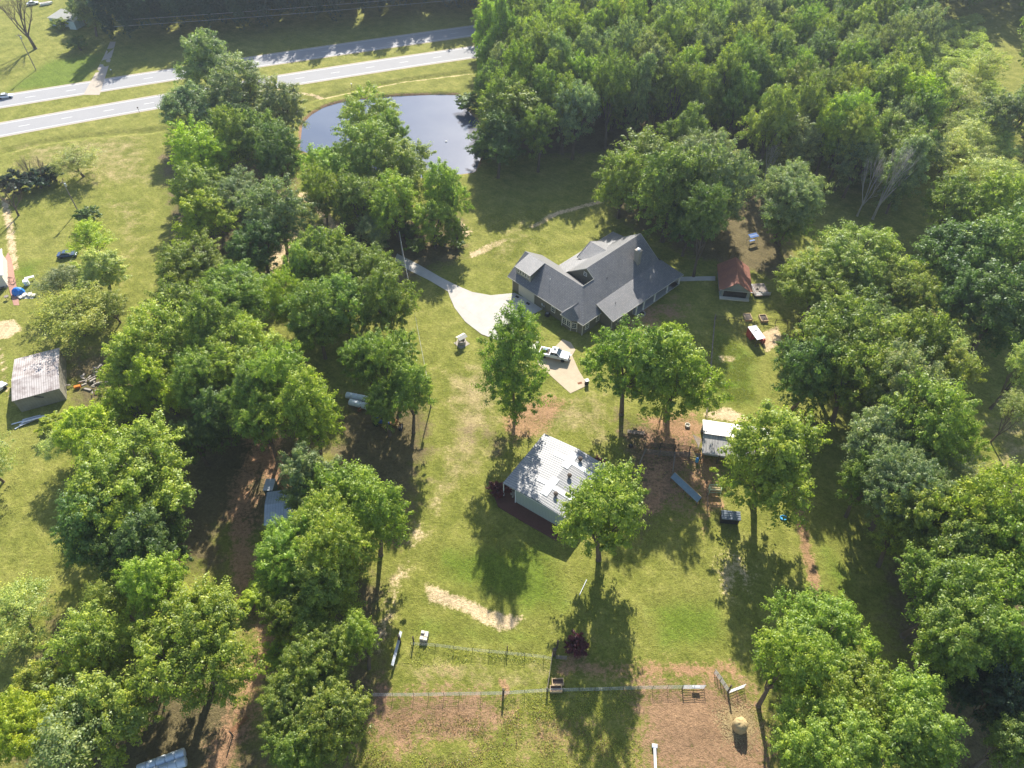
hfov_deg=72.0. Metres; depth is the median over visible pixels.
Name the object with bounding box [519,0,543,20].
tree
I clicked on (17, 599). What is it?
tree
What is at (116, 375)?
tree
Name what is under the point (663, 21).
tree
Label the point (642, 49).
tree
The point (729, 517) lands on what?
stock shelter
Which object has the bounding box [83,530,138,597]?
tree
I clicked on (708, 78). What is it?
tree
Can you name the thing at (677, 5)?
tree
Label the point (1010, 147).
tree
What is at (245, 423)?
tree
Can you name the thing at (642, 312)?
fire pit
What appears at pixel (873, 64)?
tree
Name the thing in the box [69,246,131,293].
tree
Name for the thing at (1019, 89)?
tree
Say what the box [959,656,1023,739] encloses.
tree
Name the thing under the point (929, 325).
tree
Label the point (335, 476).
tree
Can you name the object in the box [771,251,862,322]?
tree
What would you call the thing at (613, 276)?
farmhouse
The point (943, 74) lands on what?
tree
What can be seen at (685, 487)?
metal wall
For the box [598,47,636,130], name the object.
tree
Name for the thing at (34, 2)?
parked car
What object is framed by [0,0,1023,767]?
ground
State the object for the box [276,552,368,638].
tree
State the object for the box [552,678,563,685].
feed trough
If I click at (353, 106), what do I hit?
tree
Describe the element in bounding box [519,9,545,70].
tree
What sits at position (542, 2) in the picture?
tree
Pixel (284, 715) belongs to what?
tree
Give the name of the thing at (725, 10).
tree
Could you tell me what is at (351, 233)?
shrub
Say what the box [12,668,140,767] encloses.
tree
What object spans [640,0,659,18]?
tree
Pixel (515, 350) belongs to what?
tree
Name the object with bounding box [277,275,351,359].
tree
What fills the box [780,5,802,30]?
tree
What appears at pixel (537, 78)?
tree
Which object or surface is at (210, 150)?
tree
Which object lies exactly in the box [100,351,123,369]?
shrub
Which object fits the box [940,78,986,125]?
tree
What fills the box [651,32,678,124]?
tree
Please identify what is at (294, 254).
tree
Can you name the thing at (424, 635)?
block stack
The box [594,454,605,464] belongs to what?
shrub
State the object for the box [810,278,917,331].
tree
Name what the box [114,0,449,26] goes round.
power line
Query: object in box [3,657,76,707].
tree
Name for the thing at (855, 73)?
tree
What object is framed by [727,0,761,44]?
tree
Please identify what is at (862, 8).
tree
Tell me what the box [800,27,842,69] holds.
tree
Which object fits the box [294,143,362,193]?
tree
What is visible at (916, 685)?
tree
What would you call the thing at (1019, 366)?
tree
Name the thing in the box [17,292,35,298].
yard junk
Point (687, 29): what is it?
tree
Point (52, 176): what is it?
shrub
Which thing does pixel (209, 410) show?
tree
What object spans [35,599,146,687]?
tree
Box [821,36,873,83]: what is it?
tree
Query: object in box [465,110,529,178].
tree
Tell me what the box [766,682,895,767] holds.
tree
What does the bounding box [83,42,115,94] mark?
driveway branch
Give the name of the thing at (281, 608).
tree
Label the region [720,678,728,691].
pipe gate
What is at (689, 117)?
tree
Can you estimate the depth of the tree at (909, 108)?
186.16 m
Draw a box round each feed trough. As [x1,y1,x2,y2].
[550,685,561,692]
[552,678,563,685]
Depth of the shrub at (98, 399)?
138.00 m
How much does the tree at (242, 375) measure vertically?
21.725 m
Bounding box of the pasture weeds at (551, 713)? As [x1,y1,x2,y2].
[358,639,642,767]
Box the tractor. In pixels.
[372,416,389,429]
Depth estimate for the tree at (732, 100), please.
196.71 m
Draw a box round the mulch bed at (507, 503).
[494,481,566,540]
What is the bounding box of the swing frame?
[746,233,758,244]
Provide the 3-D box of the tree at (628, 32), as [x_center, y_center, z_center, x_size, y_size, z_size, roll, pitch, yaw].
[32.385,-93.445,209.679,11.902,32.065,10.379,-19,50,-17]
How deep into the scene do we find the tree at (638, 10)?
219.13 m
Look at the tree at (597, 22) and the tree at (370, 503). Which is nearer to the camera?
the tree at (370, 503)
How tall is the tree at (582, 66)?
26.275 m
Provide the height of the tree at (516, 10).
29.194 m
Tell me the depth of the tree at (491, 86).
191.15 m
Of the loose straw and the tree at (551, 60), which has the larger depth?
the tree at (551, 60)
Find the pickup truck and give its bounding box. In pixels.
[540,346,570,361]
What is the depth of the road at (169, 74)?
252.09 m
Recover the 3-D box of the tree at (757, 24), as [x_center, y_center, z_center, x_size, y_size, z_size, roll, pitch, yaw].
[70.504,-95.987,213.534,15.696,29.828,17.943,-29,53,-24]
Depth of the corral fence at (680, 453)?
130.03 m
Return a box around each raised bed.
[743,313,752,321]
[758,314,768,322]
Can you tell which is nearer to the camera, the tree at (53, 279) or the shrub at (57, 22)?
the tree at (53, 279)
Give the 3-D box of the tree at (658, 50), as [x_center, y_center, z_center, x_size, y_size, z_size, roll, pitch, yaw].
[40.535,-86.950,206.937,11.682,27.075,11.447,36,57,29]
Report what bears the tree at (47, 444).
on the ground at (832, 548)
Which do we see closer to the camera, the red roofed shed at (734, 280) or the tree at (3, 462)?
the tree at (3, 462)
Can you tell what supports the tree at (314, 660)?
on the ground at (832, 548)
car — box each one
[0,93,12,98]
[0,381,7,390]
[27,0,38,5]
[56,250,76,258]
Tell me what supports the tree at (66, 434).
on the ground at (832, 548)
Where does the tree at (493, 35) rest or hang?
on the ground at (832, 548)
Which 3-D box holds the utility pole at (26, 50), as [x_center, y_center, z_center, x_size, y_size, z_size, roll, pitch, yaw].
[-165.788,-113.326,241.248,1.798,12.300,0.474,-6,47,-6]
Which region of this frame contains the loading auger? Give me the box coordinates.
[652,744,657,767]
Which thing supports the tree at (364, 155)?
on the ground at (832, 548)
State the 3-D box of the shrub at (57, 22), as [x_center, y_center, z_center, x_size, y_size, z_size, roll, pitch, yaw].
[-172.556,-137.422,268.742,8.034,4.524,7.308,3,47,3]
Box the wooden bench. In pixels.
[628,430,644,435]
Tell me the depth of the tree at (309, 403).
116.27 m
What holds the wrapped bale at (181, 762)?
on the ground at (832, 548)
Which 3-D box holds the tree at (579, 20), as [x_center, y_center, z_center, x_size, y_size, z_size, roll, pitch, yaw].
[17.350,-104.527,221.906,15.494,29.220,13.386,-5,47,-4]
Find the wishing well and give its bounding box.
[454,333,469,348]
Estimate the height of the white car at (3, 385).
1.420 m
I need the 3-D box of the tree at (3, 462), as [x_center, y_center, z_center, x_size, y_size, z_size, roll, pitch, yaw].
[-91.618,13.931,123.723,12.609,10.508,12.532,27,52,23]
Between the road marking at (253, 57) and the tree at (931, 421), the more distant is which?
the road marking at (253, 57)
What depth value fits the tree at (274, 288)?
140.83 m
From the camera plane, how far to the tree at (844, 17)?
229.88 m
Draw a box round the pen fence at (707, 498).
[706,481,719,513]
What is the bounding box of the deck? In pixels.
[752,283,770,296]
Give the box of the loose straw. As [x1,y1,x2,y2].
[703,695,773,761]
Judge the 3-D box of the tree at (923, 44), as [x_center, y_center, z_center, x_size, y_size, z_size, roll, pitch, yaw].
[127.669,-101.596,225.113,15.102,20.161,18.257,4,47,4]
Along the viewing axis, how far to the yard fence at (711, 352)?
149.12 m
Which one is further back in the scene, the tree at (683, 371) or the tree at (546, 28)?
the tree at (546, 28)
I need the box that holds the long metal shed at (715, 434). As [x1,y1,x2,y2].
[700,420,768,463]
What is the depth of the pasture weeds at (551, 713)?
99.73 m
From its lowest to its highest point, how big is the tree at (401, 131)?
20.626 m
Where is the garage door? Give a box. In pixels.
[519,285,533,302]
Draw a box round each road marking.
[0,57,468,135]
[1,35,469,106]
[3,47,472,123]
[13,26,472,94]
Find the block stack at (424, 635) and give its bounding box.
[419,630,428,642]
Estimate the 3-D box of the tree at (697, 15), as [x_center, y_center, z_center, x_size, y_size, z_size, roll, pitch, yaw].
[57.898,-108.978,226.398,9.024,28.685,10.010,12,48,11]
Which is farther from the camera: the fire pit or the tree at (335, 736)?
the fire pit
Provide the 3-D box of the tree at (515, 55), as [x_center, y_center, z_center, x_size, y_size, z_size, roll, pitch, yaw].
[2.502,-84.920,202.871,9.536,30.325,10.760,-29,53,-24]
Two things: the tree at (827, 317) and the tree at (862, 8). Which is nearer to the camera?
the tree at (827, 317)
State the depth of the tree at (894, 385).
118.44 m
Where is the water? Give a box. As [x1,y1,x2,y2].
[300,95,481,177]
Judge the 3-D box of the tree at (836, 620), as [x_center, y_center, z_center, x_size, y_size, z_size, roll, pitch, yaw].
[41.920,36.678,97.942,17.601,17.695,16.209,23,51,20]
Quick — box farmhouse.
[507,232,683,334]
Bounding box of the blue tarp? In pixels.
[11,287,24,295]
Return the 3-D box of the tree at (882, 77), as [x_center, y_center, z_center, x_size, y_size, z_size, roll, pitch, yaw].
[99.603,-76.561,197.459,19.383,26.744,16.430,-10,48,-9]
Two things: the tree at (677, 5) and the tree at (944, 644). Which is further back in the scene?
the tree at (677, 5)
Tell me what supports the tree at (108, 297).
on the ground at (832, 548)
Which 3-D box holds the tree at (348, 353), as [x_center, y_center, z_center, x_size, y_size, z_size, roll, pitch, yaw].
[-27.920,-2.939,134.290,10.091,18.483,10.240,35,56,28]
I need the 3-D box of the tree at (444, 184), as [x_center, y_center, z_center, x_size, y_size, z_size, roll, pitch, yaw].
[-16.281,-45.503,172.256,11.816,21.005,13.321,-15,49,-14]
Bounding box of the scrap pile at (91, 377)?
[65,364,109,393]
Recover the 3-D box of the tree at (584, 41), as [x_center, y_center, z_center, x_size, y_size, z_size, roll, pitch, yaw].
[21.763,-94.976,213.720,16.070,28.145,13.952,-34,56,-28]
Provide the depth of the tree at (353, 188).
168.70 m
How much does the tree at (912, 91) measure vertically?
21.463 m
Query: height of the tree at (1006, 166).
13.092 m
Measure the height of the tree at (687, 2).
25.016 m
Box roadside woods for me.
[85,0,478,39]
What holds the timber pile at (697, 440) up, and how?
on the ground at (832, 548)
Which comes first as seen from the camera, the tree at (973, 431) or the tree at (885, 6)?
the tree at (973, 431)
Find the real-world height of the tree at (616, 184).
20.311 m
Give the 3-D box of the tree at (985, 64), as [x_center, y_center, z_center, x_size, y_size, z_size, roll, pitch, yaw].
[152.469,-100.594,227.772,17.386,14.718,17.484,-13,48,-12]
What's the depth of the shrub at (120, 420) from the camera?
135.62 m
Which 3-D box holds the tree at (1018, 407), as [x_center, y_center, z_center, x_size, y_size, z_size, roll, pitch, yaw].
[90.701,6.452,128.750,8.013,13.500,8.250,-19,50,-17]
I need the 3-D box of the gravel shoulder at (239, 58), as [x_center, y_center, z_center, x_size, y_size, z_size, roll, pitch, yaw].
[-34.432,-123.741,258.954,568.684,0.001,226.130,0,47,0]
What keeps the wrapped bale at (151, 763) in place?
on the ground at (832, 548)
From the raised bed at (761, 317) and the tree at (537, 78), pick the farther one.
the tree at (537, 78)
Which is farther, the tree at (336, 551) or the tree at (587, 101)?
the tree at (587, 101)
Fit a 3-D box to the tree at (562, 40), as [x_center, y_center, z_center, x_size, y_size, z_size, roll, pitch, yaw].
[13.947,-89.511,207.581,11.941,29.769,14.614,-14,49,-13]
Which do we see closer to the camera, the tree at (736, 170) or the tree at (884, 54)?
the tree at (736, 170)
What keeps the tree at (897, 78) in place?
on the ground at (832, 548)
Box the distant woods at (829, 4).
[563,0,1023,38]
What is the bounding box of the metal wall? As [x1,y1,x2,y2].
[670,472,701,504]
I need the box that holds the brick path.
[5,253,18,304]
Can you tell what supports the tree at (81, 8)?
on the ground at (832, 548)
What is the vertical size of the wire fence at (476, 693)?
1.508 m
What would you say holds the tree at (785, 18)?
on the ground at (832, 548)
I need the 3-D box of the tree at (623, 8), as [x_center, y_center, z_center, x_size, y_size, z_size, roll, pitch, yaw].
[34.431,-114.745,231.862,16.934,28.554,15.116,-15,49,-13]
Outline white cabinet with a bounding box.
[22,279,29,285]
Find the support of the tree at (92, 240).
on the ground at (832, 548)
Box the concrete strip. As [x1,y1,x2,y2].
[676,276,714,280]
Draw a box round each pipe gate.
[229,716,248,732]
[683,685,705,688]
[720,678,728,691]
[729,684,745,692]
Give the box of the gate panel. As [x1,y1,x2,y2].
[391,632,401,666]
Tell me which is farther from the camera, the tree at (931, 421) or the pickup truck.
the pickup truck
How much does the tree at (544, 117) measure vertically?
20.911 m
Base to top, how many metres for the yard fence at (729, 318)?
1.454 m
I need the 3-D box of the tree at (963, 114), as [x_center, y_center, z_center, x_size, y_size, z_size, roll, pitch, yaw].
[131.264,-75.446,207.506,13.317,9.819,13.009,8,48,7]
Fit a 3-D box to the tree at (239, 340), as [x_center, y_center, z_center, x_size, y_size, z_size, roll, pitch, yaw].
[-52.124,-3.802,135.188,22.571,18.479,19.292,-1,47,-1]
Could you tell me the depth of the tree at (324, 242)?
149.61 m
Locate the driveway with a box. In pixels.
[395,254,541,338]
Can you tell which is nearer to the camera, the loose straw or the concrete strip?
the loose straw
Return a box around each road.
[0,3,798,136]
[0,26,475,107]
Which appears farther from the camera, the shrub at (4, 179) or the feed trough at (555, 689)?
the shrub at (4, 179)
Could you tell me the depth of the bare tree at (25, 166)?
189.03 m
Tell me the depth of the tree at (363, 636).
93.67 m
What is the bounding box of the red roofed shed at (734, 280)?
[717,257,752,301]
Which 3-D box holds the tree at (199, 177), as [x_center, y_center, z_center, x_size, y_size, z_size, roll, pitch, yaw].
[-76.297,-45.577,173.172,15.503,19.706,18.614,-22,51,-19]
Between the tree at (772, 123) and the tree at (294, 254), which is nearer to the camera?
the tree at (294, 254)
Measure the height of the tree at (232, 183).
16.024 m
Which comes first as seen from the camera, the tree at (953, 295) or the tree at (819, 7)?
the tree at (953, 295)
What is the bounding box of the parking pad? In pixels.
[538,339,586,392]
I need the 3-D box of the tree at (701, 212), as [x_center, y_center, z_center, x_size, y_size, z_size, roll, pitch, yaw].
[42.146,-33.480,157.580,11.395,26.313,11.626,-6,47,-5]
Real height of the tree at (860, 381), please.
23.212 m
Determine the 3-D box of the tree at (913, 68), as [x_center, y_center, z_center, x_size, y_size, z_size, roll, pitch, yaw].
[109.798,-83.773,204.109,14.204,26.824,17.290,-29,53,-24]
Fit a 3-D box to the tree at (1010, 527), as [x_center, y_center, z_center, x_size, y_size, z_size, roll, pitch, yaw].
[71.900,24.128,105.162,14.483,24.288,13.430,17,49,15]
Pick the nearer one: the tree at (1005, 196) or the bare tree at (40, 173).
the tree at (1005, 196)
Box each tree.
[0,0,37,49]
[0,180,23,215]
[0,430,23,483]
[0,563,63,658]
[0,684,63,765]
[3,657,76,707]
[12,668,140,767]
[14,155,37,186]
[15,280,118,359]
[22,259,84,300]
[29,156,49,186]
[31,416,96,461]
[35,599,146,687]
[37,143,106,178]
[46,476,126,569]
[48,397,122,455]
[49,658,167,767]
[62,405,200,557]
[63,0,107,36]
[63,216,117,256]
[65,0,86,25]
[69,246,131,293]
[78,573,138,630]
[83,289,129,322]
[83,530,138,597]
[91,332,167,399]
[93,501,193,588]
[100,383,153,421]
[108,292,195,377]
[109,548,190,619]
[119,572,273,717]
[123,352,189,417]
[142,278,224,339]
[151,225,231,288]
[155,79,221,140]
[162,114,241,180]
[165,160,234,228]
[166,345,220,420]
[166,416,222,466]
[168,185,242,249]
[169,27,242,90]
[177,289,246,374]
[181,258,280,322]
[183,310,292,401]
[187,385,241,454]
[199,49,268,108]
[200,99,256,135]
[203,103,256,176]
[208,162,276,221]
[217,358,275,441]
[223,214,287,279]
[223,386,284,464]
[231,106,287,174]
[232,173,322,254]
[241,337,314,438]
[247,73,311,135]
[251,119,305,191]
[252,361,345,460]
[252,508,332,595]
[255,671,333,742]
[256,587,317,644]
[260,714,329,767]
[264,264,307,340]
[273,614,360,707]
[275,440,348,516]
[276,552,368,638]
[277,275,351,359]
[279,239,318,305]
[285,223,360,288]
[286,485,355,548]
[293,503,382,589]
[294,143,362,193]
[296,676,378,767]
[299,459,378,509]
[300,158,338,228]
[308,270,371,345]
[321,241,405,304]
[324,168,381,234]
[327,605,381,669]
[328,114,400,182]
[332,468,413,556]
[336,329,389,394]
[337,80,404,158]
[352,210,391,248]
[354,265,425,341]
[354,323,424,408]
[361,380,404,436]
[366,166,420,242]
[371,133,436,206]
[376,358,436,433]
[377,108,410,145]
[407,195,454,248]
[422,156,473,223]
[442,213,472,250]
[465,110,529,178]
[468,295,554,429]
[469,77,541,159]
[470,2,481,28]
[471,0,498,64]
[471,57,511,112]
[474,24,504,70]
[476,60,527,120]
[488,40,513,71]
[491,0,518,38]
[494,0,528,17]
[497,18,529,69]
[500,33,536,102]
[518,12,565,71]
[518,102,558,172]
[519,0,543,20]
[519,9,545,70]
[520,62,560,145]
[526,0,563,11]
[528,12,561,54]
[528,47,568,135]
[537,1,558,28]
[538,0,563,20]
[540,71,589,153]
[543,26,583,124]
[548,0,585,42]
[550,78,601,159]
[550,457,651,561]
[552,3,590,49]
[559,48,600,132]
[565,0,588,16]
[571,8,608,42]
[571,23,602,58]
[574,314,678,415]
[577,0,600,15]
[584,0,596,11]
[585,7,609,35]
[586,44,635,148]
[588,24,622,61]
[589,48,613,117]
[591,146,645,218]
[596,0,623,34]
[598,0,634,32]
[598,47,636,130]
[603,14,641,119]
[611,124,680,194]
[615,0,649,40]
[622,53,659,138]
[624,142,723,242]
[629,22,660,75]
[631,323,736,422]
[639,6,658,41]
[639,43,672,130]
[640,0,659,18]
[641,4,688,53]
[650,53,702,136]
[651,0,685,38]
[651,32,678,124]
[654,321,683,379]
[655,99,710,144]
[663,141,731,240]
[667,200,708,256]
[668,0,686,30]
[670,44,705,117]
[672,61,722,122]
[672,126,742,170]
[678,17,697,61]
[678,180,732,276]
[679,0,701,19]
[682,22,726,71]
[682,39,705,64]
[686,0,711,35]
[688,0,712,19]
[694,130,763,242]
[702,0,726,33]
[703,10,729,65]
[703,42,743,133]
[706,0,749,45]
[709,397,833,530]
[714,62,761,138]
[715,29,759,125]
[719,12,776,61]
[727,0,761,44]
[734,81,800,177]
[740,42,787,130]
[747,156,836,243]
[749,83,796,153]
[749,580,892,691]
[750,5,771,45]
[751,619,841,708]
[752,0,783,20]
[758,30,796,102]
[761,52,789,108]
[763,140,780,181]
[763,202,815,246]
[765,21,798,59]
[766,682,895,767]
[768,12,794,46]
[770,333,851,416]
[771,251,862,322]
[773,112,824,176]
[780,0,808,15]
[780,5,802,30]
[780,54,821,117]
[782,43,821,90]
[784,286,894,391]
[785,219,921,298]
[788,1,821,56]
[791,69,831,134]
[792,30,829,68]
[794,9,842,60]
[797,640,905,755]
[798,1,829,23]
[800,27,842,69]
[807,327,909,424]
[809,65,848,121]
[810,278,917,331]
[814,94,853,176]
[818,84,882,181]
[819,6,855,66]
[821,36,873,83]
[827,134,888,198]
[828,85,869,167]
[829,35,876,65]
[830,0,870,62]
[831,61,876,102]
[833,22,883,66]
[833,102,881,190]
[834,448,893,517]
[835,311,929,372]
[837,401,920,485]
[839,4,886,46]
[840,3,876,39]
[840,58,882,82]
[841,63,898,112]
[847,691,973,767]
[856,151,886,216]
[859,255,942,324]
[859,440,959,532]
[862,38,885,61]
[862,107,906,178]
[863,62,913,111]
[863,304,960,393]
[863,484,943,567]
[864,335,954,410]
[867,119,938,177]
[869,0,901,26]
[871,141,919,219]
[872,9,918,61]
[873,8,914,31]
[873,95,926,126]
[873,112,914,183]
[873,133,934,213]
[876,70,946,126]
[876,365,982,476]
[879,40,921,69]
[879,115,946,176]
[880,37,922,70]
[881,659,950,738]
[882,45,931,92]
[892,80,931,99]
[893,539,1000,638]
[899,0,927,13]
[899,0,949,60]
[899,4,919,23]
[901,127,951,187]
[901,477,996,562]
[906,584,1007,687]
[908,31,941,74]
[909,217,1012,291]
[911,654,993,712]
[913,61,967,126]
[913,85,953,130]
[914,519,1002,597]
[915,335,991,414]
[920,167,987,227]
[922,407,993,481]
[925,168,1023,238]
[929,266,991,331]
[933,160,988,188]
[934,321,984,366]
[934,449,990,483]
[935,128,978,174]
[937,106,981,132]
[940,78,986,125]
[940,455,1023,541]
[943,595,1023,680]
[944,113,1007,151]
[947,197,1023,302]
[948,66,990,96]
[953,144,1004,178]
[955,260,1023,356]
[956,149,1023,188]
[956,548,1023,635]
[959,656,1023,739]
[961,45,1015,92]
[967,501,1023,578]
[968,709,1023,767]
[974,85,1023,141]
[977,637,1023,691]
[980,130,1022,159]
[989,340,1023,409]
[990,387,1023,442]
[1013,77,1023,130]
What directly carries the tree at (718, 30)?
on the ground at (832, 548)
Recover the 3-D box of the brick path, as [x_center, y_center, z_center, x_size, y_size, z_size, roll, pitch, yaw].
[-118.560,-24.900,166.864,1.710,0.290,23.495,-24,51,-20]
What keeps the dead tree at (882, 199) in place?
on the ground at (832, 548)
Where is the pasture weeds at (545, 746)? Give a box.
[347,698,637,767]
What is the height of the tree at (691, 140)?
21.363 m
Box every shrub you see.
[0,167,36,194]
[20,167,50,190]
[34,410,65,436]
[41,164,63,182]
[48,17,67,29]
[60,35,87,50]
[70,205,102,222]
[92,386,111,405]
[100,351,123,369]
[108,402,142,421]
[237,574,276,612]
[259,638,302,673]
[340,228,360,242]
[367,238,388,250]
[394,223,418,238]
[403,237,427,252]
[428,232,449,246]
[447,238,465,247]
[454,91,479,111]
[467,142,492,160]
[486,481,511,499]
[563,628,589,658]
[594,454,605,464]
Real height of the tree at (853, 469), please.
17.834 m
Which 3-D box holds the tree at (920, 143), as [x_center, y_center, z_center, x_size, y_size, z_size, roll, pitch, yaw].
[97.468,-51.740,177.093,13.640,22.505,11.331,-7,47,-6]
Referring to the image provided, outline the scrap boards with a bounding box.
[12,415,44,428]
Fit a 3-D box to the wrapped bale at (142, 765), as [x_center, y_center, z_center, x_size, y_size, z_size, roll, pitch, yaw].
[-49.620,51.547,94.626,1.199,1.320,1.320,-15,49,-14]
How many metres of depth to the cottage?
270.19 m
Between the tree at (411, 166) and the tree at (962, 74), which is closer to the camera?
the tree at (411, 166)
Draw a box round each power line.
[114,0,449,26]
[116,0,386,20]
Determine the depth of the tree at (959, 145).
191.36 m
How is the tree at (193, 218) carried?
on the ground at (832, 548)
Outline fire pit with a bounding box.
[637,310,645,316]
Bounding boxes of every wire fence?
[371,685,683,695]
[411,642,551,659]
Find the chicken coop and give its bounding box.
[746,325,765,346]
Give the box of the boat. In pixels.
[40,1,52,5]
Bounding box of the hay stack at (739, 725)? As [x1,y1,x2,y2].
[732,716,747,734]
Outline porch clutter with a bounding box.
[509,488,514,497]
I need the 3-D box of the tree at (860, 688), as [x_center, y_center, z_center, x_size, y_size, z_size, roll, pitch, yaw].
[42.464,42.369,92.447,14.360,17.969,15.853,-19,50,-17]
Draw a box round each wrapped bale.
[136,762,145,767]
[146,758,155,767]
[155,755,165,765]
[159,762,167,767]
[165,751,174,762]
[167,759,176,767]
[174,748,185,758]
[176,756,187,767]
[345,392,351,398]
[348,399,355,405]
[351,393,356,399]
[354,400,361,406]
[356,394,362,400]
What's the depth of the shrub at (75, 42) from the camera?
254.01 m
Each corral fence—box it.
[644,442,701,453]
[644,448,700,458]
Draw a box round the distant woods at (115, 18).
[105,0,355,25]
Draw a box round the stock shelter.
[720,510,740,524]
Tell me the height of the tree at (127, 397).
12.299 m
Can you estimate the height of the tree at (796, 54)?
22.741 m
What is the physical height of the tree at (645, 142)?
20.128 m
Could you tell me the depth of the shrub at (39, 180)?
190.94 m
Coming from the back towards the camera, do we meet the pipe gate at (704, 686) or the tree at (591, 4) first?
the tree at (591, 4)
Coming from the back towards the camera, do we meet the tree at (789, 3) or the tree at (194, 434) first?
the tree at (789, 3)
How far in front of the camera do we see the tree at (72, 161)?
192.85 m
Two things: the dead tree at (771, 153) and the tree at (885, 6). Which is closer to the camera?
the dead tree at (771, 153)
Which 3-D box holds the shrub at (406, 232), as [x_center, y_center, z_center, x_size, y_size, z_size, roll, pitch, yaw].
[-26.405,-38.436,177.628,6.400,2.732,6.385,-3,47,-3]
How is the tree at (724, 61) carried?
on the ground at (832, 548)
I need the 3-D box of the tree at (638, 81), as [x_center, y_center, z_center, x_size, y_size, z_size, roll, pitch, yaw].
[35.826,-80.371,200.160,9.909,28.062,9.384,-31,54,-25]
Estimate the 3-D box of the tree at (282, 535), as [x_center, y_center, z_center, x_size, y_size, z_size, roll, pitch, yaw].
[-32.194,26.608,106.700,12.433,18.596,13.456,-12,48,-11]
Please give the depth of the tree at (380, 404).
125.11 m
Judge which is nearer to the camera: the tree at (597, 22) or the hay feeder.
the hay feeder
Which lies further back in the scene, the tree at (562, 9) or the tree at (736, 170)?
the tree at (562, 9)
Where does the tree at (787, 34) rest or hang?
on the ground at (832, 548)
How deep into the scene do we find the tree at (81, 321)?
147.18 m
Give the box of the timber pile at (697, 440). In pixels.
[693,435,700,446]
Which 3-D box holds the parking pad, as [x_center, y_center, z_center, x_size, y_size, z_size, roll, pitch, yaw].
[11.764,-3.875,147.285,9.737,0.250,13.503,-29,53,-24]
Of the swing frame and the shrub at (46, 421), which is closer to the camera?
the shrub at (46, 421)
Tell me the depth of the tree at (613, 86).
193.15 m
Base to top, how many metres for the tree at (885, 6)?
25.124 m
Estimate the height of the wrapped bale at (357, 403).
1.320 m
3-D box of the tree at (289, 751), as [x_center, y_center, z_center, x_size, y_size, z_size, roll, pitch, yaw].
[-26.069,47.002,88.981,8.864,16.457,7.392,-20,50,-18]
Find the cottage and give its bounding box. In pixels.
[47,9,87,29]
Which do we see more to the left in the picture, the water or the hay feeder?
the water
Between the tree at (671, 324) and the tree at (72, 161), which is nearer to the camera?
the tree at (671, 324)
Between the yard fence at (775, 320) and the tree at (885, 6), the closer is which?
the yard fence at (775, 320)
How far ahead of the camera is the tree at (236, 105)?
195.00 m
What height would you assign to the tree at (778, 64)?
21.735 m
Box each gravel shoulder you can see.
[0,25,474,108]
[0,45,477,137]
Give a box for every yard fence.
[705,314,715,416]
[715,315,741,322]
[763,318,788,323]
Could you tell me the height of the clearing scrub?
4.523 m
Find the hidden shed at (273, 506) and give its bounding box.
[264,490,293,528]
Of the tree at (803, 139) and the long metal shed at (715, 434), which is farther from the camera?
the tree at (803, 139)
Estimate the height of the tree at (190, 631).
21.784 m
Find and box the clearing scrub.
[930,13,1018,192]
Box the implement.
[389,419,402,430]
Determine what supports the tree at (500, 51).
on the ground at (832, 548)
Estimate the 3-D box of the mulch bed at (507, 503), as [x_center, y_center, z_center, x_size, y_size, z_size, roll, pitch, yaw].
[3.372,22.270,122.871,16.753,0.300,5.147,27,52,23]
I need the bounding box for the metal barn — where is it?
[503,434,603,525]
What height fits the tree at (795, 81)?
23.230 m
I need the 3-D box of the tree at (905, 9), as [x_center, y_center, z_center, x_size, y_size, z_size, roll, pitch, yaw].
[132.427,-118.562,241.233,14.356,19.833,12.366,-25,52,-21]
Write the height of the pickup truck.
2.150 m
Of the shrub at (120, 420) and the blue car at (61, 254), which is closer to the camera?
the shrub at (120, 420)
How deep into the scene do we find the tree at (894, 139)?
180.18 m
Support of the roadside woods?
on the ground at (832, 548)
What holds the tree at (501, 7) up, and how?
on the ground at (832, 548)
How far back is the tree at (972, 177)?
180.37 m
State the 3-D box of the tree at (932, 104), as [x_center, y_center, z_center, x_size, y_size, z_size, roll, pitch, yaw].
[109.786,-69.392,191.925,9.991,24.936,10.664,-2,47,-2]
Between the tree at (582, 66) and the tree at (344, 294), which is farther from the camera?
the tree at (582, 66)
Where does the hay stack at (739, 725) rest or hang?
on the ground at (832, 548)
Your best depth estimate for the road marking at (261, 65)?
250.62 m
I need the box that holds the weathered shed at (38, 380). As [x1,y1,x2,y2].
[11,348,66,411]
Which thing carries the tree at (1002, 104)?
on the ground at (832, 548)
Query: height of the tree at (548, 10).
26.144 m
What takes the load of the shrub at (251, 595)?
on the ground at (832, 548)
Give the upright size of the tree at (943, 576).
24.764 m
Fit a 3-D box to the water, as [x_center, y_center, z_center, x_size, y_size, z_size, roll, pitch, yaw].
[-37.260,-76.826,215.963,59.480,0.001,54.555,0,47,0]
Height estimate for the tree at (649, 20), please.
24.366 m
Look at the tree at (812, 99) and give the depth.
185.78 m
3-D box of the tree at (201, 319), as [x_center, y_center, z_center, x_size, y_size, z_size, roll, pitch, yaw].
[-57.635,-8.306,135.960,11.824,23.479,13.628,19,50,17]
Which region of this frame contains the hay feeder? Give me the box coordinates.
[708,484,721,494]
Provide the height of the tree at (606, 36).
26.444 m
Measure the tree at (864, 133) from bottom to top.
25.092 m
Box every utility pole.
[17,34,35,69]
[60,180,76,208]
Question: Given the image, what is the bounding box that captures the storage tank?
[263,479,277,494]

